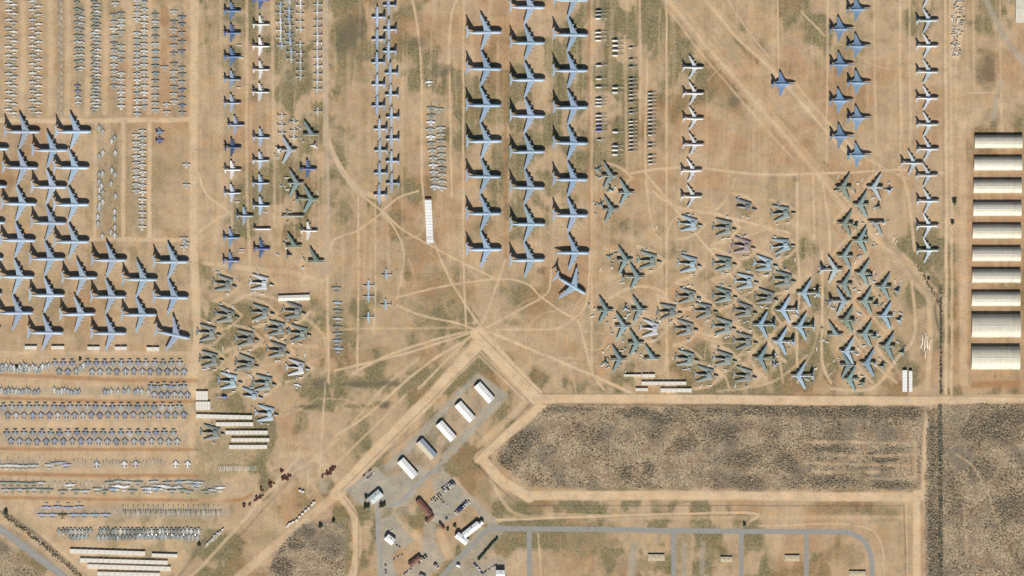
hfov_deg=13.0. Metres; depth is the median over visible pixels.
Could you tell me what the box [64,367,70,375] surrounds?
fighter jet
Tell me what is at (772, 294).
cut wing
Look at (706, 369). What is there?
cut wing
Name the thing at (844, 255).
bomber
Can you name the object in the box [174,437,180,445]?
fighter jet
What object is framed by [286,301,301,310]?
cut wing
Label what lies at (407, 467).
hangar
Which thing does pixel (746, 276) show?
cut wing
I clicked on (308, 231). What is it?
patrol plane
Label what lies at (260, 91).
patrol plane
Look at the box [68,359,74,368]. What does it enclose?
fighter jet
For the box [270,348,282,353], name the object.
cut fuselage
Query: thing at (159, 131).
fighter jet
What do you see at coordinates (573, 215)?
transport jet
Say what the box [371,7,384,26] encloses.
cargo plane
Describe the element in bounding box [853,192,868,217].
bomber
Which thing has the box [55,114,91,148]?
transport jet
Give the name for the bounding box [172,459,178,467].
fighter jet
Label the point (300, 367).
cut fuselage
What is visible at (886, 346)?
bomber
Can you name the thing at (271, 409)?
cut wing
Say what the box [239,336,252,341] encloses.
cut fuselage
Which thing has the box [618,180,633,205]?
bomber
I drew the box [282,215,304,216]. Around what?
bomber
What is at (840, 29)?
swept bomber
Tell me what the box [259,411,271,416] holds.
cut fuselage
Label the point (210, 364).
cut wing
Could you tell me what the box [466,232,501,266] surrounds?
transport jet
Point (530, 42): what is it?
transport jet
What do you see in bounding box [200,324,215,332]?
cut wing
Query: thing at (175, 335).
transport jet
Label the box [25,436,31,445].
fighter jet
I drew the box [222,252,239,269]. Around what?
patrol plane
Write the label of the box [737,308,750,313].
cut fuselage
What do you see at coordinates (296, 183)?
bomber
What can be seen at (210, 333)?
cut fuselage
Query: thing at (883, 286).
bomber
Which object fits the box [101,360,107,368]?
fighter jet
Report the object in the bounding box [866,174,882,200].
bomber
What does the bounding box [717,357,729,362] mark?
cut fuselage
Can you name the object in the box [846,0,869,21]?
swept bomber
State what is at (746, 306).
cut wing
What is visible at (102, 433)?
fighter jet
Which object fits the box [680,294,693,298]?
cut fuselage
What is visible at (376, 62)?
cargo plane
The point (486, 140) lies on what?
transport jet
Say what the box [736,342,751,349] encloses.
cut wing
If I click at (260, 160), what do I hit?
patrol plane
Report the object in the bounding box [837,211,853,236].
bomber
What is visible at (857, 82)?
swept bomber
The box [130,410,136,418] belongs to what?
fighter jet
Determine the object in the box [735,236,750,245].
cut wing
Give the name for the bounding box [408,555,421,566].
building
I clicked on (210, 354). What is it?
cut wing
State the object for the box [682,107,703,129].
airliner
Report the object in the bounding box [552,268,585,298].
transport jet
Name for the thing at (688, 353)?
cut wing
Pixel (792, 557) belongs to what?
house
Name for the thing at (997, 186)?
hangar
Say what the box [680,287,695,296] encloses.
cut wing
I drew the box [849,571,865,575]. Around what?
house
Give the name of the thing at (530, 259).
transport jet
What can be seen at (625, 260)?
bomber
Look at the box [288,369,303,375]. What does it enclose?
cut wing
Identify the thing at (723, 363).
cut wing
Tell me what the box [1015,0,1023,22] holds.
building
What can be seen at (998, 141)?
hangar
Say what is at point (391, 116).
cargo plane
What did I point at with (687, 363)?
cut wing
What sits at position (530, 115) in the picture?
transport jet
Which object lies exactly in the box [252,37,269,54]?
patrol plane
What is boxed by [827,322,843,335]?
bomber
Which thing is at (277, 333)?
cut wing
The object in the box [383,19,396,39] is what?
cargo plane
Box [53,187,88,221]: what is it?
transport jet
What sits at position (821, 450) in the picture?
desert scrub
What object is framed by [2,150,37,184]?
transport jet
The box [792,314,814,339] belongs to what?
bomber
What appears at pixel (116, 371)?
fighter jet
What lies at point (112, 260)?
transport jet
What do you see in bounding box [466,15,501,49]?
transport jet
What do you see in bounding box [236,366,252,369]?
cut wing
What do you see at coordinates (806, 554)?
road
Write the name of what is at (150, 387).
fighter jet
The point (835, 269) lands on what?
bomber
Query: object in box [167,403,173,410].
fighter jet
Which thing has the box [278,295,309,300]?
shed
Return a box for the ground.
[0,0,1023,575]
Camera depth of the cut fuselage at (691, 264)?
8995.28 m
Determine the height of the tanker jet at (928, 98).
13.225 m
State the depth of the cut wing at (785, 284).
8997.32 m
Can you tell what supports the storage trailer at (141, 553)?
on the ground
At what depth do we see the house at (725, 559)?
8996.96 m
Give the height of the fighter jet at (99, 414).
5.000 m
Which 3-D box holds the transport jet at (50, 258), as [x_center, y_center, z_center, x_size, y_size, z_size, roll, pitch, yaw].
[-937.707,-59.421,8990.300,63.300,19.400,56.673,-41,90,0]
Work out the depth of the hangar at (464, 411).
8994.10 m
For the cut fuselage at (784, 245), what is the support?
on the ground
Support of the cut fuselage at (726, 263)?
on the ground
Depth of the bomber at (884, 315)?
8993.89 m
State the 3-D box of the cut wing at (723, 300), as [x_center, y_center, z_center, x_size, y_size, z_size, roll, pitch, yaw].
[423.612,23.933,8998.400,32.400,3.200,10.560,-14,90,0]
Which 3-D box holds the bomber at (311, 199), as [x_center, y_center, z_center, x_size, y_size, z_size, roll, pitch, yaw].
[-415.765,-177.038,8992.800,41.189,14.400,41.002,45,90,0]
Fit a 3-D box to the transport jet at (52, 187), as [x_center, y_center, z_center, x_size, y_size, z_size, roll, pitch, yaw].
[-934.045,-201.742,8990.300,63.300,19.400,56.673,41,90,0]
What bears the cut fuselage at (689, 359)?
on the ground
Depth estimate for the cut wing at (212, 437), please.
8997.34 m
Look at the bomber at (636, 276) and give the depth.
8993.88 m
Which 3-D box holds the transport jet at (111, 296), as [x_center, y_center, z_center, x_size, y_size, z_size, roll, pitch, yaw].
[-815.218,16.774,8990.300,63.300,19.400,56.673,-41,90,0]
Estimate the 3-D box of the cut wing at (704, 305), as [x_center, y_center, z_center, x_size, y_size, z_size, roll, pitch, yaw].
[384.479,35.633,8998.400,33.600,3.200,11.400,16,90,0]
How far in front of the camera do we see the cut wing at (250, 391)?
8997.28 m
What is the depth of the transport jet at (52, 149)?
8991.35 m
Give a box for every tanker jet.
[901,151,923,175]
[915,164,938,187]
[916,8,938,32]
[916,34,938,57]
[916,60,938,83]
[916,86,938,110]
[916,112,938,136]
[916,137,939,160]
[916,189,938,213]
[916,214,938,237]
[916,238,939,262]
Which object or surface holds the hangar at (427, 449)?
on the ground
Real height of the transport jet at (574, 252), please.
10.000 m
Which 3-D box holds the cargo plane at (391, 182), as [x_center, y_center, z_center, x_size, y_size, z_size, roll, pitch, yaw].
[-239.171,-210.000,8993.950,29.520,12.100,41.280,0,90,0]
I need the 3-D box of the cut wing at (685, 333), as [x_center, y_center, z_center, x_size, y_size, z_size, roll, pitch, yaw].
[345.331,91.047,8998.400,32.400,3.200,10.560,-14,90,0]
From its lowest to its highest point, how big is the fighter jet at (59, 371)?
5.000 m
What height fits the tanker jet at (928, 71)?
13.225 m
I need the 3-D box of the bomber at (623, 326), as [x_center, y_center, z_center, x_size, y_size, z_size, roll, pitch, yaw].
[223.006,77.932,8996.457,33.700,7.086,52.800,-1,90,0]
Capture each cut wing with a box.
[199,334,215,340]
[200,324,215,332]
[201,360,216,366]
[202,351,217,357]
[203,433,219,439]
[204,424,219,432]
[214,286,230,290]
[217,275,233,284]
[217,317,232,322]
[218,306,233,314]
[220,382,236,388]
[221,372,237,380]
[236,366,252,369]
[237,339,253,346]
[238,330,253,337]
[239,354,254,363]
[242,387,257,395]
[251,285,266,289]
[252,274,268,282]
[252,315,267,320]
[253,304,268,312]
[254,385,269,390]
[256,374,272,382]
[257,415,272,421]
[258,404,274,412]
[268,329,283,335]
[268,351,284,357]
[269,320,285,328]
[270,341,286,350]
[285,313,300,317]
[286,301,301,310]
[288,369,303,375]
[289,359,304,367]
[290,335,305,340]
[291,324,307,333]
[639,262,655,268]
[641,251,656,259]
[642,331,657,336]
[643,319,658,327]
[660,303,675,310]
[660,312,675,319]
[676,330,691,335]
[677,319,693,328]
[677,360,692,364]
[678,349,693,358]
[679,298,694,303]
[680,266,695,272]
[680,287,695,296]
[681,215,697,223]
[681,225,696,230]
[681,254,697,263]
[696,302,711,309]
[696,312,711,319]
[697,365,713,373]
[697,376,712,381]
[715,229,730,235]
[715,255,731,263]
[715,264,730,270]
[715,296,731,302]
[715,328,730,334]
[715,360,730,364]
[716,218,731,226]
[716,287,731,295]
[716,317,731,326]
[717,350,732,359]
[734,248,749,252]
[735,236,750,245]
[735,312,750,316]
[735,377,750,381]
[736,198,751,206]
[736,332,752,340]
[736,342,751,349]
[737,273,753,280]
[737,283,752,288]
[737,301,752,310]
[737,366,752,375]
[756,265,771,270]
[756,299,772,303]
[757,255,772,263]
[759,288,774,297]
[772,239,788,243]
[773,205,788,210]
[774,214,789,221]
[775,245,789,253]
[775,280,790,286]
[776,270,791,279]
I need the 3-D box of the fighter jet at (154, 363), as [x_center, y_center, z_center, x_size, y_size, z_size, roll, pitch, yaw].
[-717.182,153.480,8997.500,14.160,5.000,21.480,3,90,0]
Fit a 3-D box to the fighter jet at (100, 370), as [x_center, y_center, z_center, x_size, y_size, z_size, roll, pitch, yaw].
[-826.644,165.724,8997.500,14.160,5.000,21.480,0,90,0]
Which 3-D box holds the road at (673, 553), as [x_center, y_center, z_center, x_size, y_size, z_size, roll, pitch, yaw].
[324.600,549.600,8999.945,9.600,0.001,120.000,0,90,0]
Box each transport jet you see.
[0,186,36,220]
[0,223,35,257]
[0,259,34,293]
[0,295,33,330]
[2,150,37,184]
[3,114,39,148]
[27,315,63,349]
[28,278,64,312]
[29,241,64,275]
[30,169,66,204]
[30,205,66,239]
[31,133,67,167]
[53,150,89,184]
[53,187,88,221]
[53,224,89,258]
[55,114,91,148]
[59,297,95,331]
[61,260,97,294]
[90,279,126,313]
[90,316,126,350]
[91,243,126,277]
[120,297,156,331]
[121,262,157,296]
[152,244,188,278]
[152,280,188,314]
[153,317,189,350]
[465,88,501,122]
[465,159,500,193]
[465,196,501,230]
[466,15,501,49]
[466,51,501,85]
[466,124,501,158]
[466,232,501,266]
[509,0,544,24]
[509,25,544,59]
[509,99,545,133]
[509,134,545,168]
[509,170,544,204]
[509,207,545,241]
[509,243,544,277]
[510,62,544,96]
[552,17,587,51]
[552,53,587,87]
[552,125,588,160]
[552,162,587,196]
[552,198,588,232]
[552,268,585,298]
[553,0,588,16]
[553,90,588,124]
[554,235,589,269]
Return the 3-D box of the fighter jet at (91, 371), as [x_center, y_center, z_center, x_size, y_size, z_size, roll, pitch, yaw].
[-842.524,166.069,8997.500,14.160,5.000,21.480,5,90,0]
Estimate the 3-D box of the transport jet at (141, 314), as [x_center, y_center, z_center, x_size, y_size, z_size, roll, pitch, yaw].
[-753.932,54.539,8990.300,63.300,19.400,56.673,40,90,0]
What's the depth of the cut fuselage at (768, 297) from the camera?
8995.27 m
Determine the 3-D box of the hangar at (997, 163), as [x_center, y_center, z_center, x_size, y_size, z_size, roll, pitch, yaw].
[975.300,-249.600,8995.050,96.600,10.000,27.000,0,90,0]
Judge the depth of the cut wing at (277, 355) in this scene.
8997.39 m
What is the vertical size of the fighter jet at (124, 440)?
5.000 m
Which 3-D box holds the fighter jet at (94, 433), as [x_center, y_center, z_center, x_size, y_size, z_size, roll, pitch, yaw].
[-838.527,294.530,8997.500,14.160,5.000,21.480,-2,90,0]
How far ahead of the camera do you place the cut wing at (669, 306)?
8997.30 m
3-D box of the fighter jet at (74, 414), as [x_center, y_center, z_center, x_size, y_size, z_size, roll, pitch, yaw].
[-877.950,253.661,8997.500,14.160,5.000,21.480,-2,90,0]
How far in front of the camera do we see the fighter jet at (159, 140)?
8998.02 m
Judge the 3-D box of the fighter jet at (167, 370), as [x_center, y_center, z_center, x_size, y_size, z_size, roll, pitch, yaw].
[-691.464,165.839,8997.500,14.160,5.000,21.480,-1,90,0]
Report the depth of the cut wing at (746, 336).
8997.27 m
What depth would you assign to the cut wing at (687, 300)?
8997.39 m
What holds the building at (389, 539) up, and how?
on the ground
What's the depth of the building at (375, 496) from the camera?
8993.62 m
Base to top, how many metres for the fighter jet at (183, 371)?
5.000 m
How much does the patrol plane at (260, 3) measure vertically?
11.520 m
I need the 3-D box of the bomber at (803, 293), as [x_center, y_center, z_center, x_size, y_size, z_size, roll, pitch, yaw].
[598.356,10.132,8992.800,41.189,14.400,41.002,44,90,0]
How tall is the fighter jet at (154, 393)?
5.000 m
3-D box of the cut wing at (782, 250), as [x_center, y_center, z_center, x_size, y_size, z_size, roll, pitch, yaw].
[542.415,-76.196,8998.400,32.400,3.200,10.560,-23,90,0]
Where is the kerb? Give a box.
[440,525,874,574]
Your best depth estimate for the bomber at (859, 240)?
8993.92 m
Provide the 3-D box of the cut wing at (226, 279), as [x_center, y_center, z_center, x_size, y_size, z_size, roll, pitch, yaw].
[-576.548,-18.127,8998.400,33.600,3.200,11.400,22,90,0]
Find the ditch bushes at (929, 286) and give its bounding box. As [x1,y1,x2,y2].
[917,265,940,307]
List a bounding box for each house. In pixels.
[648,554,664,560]
[720,557,731,561]
[785,555,799,560]
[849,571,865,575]
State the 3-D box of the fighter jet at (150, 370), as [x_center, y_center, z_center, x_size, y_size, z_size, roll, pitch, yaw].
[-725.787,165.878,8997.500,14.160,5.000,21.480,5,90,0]
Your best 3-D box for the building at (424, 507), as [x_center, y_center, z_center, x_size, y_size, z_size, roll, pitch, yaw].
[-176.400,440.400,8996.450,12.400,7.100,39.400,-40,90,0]
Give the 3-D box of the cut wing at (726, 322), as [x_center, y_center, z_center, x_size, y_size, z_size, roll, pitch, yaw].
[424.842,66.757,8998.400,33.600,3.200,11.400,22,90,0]
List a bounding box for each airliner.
[680,185,701,207]
[681,159,702,181]
[682,56,703,78]
[682,82,704,104]
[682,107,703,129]
[682,133,703,155]
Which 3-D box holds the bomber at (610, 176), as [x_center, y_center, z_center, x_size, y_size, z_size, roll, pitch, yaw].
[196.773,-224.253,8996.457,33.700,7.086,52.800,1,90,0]
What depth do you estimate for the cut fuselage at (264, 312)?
8995.27 m
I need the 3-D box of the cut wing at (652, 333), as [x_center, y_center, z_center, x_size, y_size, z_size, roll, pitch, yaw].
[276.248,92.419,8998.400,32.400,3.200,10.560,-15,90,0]
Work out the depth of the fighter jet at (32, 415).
8998.02 m
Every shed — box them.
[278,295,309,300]
[425,200,432,242]
[902,370,906,391]
[909,371,911,391]
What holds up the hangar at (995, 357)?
on the ground
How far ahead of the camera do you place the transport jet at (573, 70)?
8991.31 m
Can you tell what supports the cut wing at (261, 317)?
on the ground
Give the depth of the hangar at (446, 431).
8994.10 m
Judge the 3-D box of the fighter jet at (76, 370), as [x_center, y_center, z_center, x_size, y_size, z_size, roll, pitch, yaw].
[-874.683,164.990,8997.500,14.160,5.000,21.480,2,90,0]
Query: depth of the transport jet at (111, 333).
8991.37 m
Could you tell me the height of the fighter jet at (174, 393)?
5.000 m
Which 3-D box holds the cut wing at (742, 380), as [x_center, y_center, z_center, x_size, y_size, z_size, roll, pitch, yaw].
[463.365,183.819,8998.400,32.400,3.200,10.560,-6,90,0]
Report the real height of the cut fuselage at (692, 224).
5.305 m
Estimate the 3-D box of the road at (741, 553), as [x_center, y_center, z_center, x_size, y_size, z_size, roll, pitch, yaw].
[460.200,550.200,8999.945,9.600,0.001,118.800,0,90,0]
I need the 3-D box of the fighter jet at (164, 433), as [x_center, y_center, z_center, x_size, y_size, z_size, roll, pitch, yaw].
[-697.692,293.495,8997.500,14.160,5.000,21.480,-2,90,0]
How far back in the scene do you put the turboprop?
8998.13 m
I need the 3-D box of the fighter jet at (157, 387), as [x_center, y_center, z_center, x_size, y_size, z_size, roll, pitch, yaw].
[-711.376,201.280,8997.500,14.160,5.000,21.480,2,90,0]
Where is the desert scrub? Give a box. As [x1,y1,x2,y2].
[0,403,1023,575]
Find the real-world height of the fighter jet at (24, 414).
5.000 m
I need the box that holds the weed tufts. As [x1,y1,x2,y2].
[0,0,1023,575]
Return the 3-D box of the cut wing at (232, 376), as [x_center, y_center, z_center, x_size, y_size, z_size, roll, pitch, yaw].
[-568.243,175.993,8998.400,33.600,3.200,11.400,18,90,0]
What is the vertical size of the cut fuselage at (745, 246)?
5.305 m
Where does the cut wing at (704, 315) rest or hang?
on the ground
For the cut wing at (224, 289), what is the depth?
8997.33 m
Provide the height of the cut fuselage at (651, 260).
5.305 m
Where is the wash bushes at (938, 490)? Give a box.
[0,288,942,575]
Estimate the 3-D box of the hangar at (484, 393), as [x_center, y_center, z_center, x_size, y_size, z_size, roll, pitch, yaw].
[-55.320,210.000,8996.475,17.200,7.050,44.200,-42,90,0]
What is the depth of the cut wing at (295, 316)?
8997.35 m
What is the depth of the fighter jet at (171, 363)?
8998.01 m
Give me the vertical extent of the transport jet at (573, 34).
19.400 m
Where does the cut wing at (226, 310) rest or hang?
on the ground
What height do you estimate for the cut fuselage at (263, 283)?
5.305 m
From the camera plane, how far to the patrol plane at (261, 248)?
8996.32 m
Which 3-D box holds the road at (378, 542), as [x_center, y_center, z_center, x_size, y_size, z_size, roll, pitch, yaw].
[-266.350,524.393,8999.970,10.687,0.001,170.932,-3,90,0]
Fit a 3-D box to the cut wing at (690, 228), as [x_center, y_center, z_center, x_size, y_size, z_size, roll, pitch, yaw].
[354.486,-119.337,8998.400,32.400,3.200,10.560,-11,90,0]
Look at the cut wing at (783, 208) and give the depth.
8997.31 m
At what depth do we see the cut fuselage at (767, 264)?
8995.29 m
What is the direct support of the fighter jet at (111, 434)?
on the ground
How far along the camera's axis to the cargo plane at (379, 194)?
8994.40 m
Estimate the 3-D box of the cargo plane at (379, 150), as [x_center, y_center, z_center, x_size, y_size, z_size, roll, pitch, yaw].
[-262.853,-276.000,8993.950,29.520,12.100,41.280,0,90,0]
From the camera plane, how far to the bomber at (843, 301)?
8993.82 m
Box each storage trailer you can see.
[81,549,86,553]
[93,564,98,568]
[110,550,115,554]
[123,565,128,569]
[129,565,134,569]
[139,551,144,555]
[159,566,164,570]
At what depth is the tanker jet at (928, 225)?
8995.35 m
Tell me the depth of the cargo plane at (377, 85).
8994.40 m
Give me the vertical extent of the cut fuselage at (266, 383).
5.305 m
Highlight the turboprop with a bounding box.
[381,299,391,309]
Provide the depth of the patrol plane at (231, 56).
8996.26 m
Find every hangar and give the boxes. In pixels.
[398,458,417,478]
[417,438,436,459]
[436,421,456,441]
[455,401,474,422]
[474,382,494,403]
[971,292,1020,305]
[971,314,1020,336]
[971,346,1020,368]
[972,224,1021,238]
[972,247,1020,260]
[972,269,1020,282]
[973,180,1021,192]
[973,202,1021,215]
[974,135,1022,147]
[974,157,1021,169]
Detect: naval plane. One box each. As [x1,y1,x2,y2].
[426,125,434,132]
[430,182,438,189]
[437,151,445,157]
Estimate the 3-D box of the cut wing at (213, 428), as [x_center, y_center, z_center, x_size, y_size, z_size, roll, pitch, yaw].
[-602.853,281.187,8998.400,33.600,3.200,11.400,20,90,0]
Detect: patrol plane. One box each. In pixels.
[222,229,239,246]
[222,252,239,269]
[223,70,240,88]
[223,94,240,111]
[223,138,241,156]
[223,184,240,201]
[224,2,240,19]
[224,24,240,41]
[224,48,240,65]
[225,161,240,178]
[228,116,244,133]
[237,207,252,224]
[251,15,269,33]
[251,128,269,146]
[251,174,269,191]
[252,0,269,8]
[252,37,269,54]
[252,152,269,169]
[253,61,269,78]
[253,83,269,100]
[253,197,269,214]
[253,240,269,257]
[300,160,316,177]
[301,222,316,239]
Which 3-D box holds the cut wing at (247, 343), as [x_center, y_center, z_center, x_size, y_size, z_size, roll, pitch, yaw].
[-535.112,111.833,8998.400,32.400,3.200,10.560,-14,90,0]
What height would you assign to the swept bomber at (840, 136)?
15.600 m
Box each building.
[368,490,383,503]
[384,534,395,544]
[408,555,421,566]
[416,498,431,516]
[425,515,433,522]
[455,532,468,544]
[462,522,480,537]
[496,570,504,575]
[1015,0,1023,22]
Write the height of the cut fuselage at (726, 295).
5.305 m
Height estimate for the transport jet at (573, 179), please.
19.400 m
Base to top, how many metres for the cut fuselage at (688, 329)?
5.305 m
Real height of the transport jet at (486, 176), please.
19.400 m
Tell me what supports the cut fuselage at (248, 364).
on the ground
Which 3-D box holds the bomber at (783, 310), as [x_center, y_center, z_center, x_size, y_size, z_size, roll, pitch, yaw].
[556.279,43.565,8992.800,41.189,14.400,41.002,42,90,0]
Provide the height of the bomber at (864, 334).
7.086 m
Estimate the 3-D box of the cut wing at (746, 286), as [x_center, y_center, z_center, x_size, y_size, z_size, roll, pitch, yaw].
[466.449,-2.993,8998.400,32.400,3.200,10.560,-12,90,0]
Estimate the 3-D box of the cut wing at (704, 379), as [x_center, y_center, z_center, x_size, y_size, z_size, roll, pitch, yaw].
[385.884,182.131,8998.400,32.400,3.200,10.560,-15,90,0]
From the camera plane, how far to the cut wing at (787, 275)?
8997.27 m
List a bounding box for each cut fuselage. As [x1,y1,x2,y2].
[201,331,213,335]
[203,357,216,361]
[204,430,217,435]
[217,282,229,286]
[219,313,231,318]
[222,379,234,383]
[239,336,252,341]
[239,362,251,366]
[243,394,256,398]
[253,281,266,285]
[254,310,266,315]
[256,381,269,385]
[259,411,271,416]
[270,326,282,331]
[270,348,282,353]
[286,309,299,314]
[290,365,302,370]
[292,331,304,336]
[641,258,654,262]
[644,326,656,331]
[661,309,674,314]
[678,326,690,331]
[679,356,692,361]
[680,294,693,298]
[681,262,694,266]
[682,222,695,226]
[697,308,710,313]
[698,372,711,377]
[716,324,729,329]
[717,225,729,230]
[717,261,729,265]
[717,293,729,298]
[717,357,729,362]
[736,205,749,210]
[736,244,748,249]
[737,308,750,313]
[737,339,750,343]
[737,374,750,378]
[738,279,751,283]
[757,262,770,266]
[759,295,771,300]
[775,210,787,215]
[775,243,787,247]
[776,277,788,282]
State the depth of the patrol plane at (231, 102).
8995.93 m
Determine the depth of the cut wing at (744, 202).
8997.28 m
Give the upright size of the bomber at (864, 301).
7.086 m
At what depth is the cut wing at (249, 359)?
8997.30 m
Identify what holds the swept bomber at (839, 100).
on the ground
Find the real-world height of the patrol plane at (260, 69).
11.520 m
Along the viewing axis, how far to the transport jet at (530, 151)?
8991.38 m
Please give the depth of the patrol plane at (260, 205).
8996.11 m
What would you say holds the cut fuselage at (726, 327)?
on the ground
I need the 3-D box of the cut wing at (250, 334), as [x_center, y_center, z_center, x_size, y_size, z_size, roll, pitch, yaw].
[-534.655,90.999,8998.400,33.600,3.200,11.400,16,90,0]
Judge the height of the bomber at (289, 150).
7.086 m
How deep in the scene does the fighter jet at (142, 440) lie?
8998.01 m
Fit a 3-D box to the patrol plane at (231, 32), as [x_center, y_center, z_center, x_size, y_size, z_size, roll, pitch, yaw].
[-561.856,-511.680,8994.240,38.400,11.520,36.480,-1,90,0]
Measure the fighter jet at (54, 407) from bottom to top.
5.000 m
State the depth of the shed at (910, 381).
8995.23 m
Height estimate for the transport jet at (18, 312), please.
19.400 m
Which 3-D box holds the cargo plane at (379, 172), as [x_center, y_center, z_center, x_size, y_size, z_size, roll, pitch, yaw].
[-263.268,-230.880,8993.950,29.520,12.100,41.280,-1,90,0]
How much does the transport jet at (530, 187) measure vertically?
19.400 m
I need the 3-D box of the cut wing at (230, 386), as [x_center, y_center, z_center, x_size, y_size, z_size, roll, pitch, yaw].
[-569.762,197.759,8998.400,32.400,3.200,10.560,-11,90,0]
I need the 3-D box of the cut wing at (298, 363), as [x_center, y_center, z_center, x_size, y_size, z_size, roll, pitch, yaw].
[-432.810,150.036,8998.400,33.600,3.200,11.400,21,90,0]
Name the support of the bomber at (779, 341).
on the ground
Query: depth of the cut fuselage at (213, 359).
8995.29 m
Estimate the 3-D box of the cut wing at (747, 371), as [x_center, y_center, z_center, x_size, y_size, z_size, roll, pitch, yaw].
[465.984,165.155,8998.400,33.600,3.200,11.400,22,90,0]
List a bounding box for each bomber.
[281,137,297,163]
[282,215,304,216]
[286,234,302,247]
[288,170,303,195]
[296,186,318,212]
[303,122,318,135]
[308,248,323,262]
[597,297,612,323]
[602,163,617,188]
[603,197,618,222]
[611,347,627,372]
[615,314,630,339]
[617,247,633,273]
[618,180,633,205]
[622,264,643,289]
[628,330,643,356]
[631,297,646,322]
[644,346,659,359]
[752,345,774,371]
[753,312,775,337]
[771,72,794,95]
[772,329,794,354]
[775,297,797,322]
[791,363,813,388]
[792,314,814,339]
[796,280,818,306]
[820,257,842,282]
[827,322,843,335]
[828,288,851,314]
[829,17,852,40]
[829,89,853,112]
[830,52,854,76]
[830,124,854,148]
[835,174,851,200]
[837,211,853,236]
[837,243,852,269]
[837,271,852,297]
[839,307,854,332]
[839,338,855,364]
[840,352,856,377]
[841,366,857,392]
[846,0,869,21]
[846,34,870,57]
[847,70,870,94]
[847,106,869,130]
[847,143,869,167]
[852,228,868,253]
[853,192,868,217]
[854,261,870,286]
[857,288,872,314]
[857,321,872,347]
[859,350,875,376]
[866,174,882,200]
[867,222,883,235]
[876,274,891,299]
[877,303,892,328]
[879,334,895,359]
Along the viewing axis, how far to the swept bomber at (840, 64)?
8994.76 m
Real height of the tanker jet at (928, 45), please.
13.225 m
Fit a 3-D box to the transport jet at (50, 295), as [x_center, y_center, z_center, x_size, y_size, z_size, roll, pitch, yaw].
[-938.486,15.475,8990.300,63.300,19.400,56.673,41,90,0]
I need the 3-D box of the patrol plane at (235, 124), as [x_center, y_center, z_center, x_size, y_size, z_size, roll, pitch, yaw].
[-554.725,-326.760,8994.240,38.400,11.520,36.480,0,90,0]
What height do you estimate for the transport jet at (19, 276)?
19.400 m
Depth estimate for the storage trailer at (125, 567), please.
8996.60 m
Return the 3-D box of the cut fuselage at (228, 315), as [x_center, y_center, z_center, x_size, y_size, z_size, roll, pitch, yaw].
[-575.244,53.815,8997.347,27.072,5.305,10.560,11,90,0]
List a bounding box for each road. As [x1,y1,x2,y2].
[0,524,67,575]
[376,507,382,575]
[388,461,443,507]
[440,525,874,575]
[527,531,531,575]
[671,532,675,575]
[739,532,743,575]
[804,533,808,575]
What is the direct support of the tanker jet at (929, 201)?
on the ground
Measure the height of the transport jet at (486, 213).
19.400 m
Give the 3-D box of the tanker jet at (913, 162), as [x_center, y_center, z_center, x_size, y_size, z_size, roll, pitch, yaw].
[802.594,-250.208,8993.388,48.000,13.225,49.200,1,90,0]
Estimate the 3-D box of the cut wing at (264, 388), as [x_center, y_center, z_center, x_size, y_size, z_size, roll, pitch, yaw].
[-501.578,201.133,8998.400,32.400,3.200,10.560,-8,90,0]
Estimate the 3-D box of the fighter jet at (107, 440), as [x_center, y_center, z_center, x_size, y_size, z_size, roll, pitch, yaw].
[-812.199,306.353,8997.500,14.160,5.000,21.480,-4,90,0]
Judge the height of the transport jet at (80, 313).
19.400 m
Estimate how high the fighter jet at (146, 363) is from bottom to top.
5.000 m
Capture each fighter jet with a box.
[12,412,18,419]
[12,429,18,437]
[21,409,27,419]
[25,403,31,412]
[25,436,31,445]
[29,411,35,419]
[51,403,57,413]
[56,368,62,375]
[59,403,65,410]
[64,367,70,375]
[64,429,70,437]
[67,403,73,412]
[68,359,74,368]
[71,410,77,419]
[73,366,79,375]
[82,429,88,436]
[89,366,95,375]
[91,429,97,438]
[93,359,99,368]
[93,460,99,468]
[96,409,102,419]
[97,368,103,375]
[99,429,105,437]
[100,403,106,413]
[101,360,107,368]
[104,438,110,445]
[108,429,115,438]
[109,359,115,366]
[109,403,115,412]
[113,369,119,375]
[121,435,128,445]
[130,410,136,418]
[130,435,136,445]
[132,458,138,467]
[134,403,140,413]
[135,359,141,369]
[135,429,141,439]
[138,409,144,419]
[139,436,145,445]
[143,359,149,368]
[147,367,153,375]
[148,382,153,392]
[151,359,157,368]
[151,388,157,398]
[152,429,158,436]
[154,383,160,392]
[155,128,162,134]
[155,137,164,143]
[155,366,161,375]
[161,429,167,438]
[164,366,170,375]
[165,436,171,445]
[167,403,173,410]
[168,359,174,368]
[170,429,176,439]
[171,389,177,398]
[172,367,178,375]
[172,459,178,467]
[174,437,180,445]
[176,359,182,367]
[180,367,186,375]
[180,382,186,391]
[184,458,190,467]
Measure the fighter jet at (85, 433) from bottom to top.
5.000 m
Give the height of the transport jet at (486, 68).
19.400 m
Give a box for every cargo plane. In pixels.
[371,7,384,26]
[371,29,385,49]
[371,52,384,72]
[371,74,384,94]
[371,96,384,115]
[373,184,387,204]
[374,119,387,138]
[374,140,387,160]
[374,163,387,182]
[382,0,396,15]
[382,41,396,60]
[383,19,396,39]
[385,63,397,82]
[385,84,398,104]
[385,151,398,170]
[386,107,399,126]
[386,128,399,148]
[386,173,399,193]
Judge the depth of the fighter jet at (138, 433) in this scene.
8998.02 m
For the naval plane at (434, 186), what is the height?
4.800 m
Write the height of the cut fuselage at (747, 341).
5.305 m

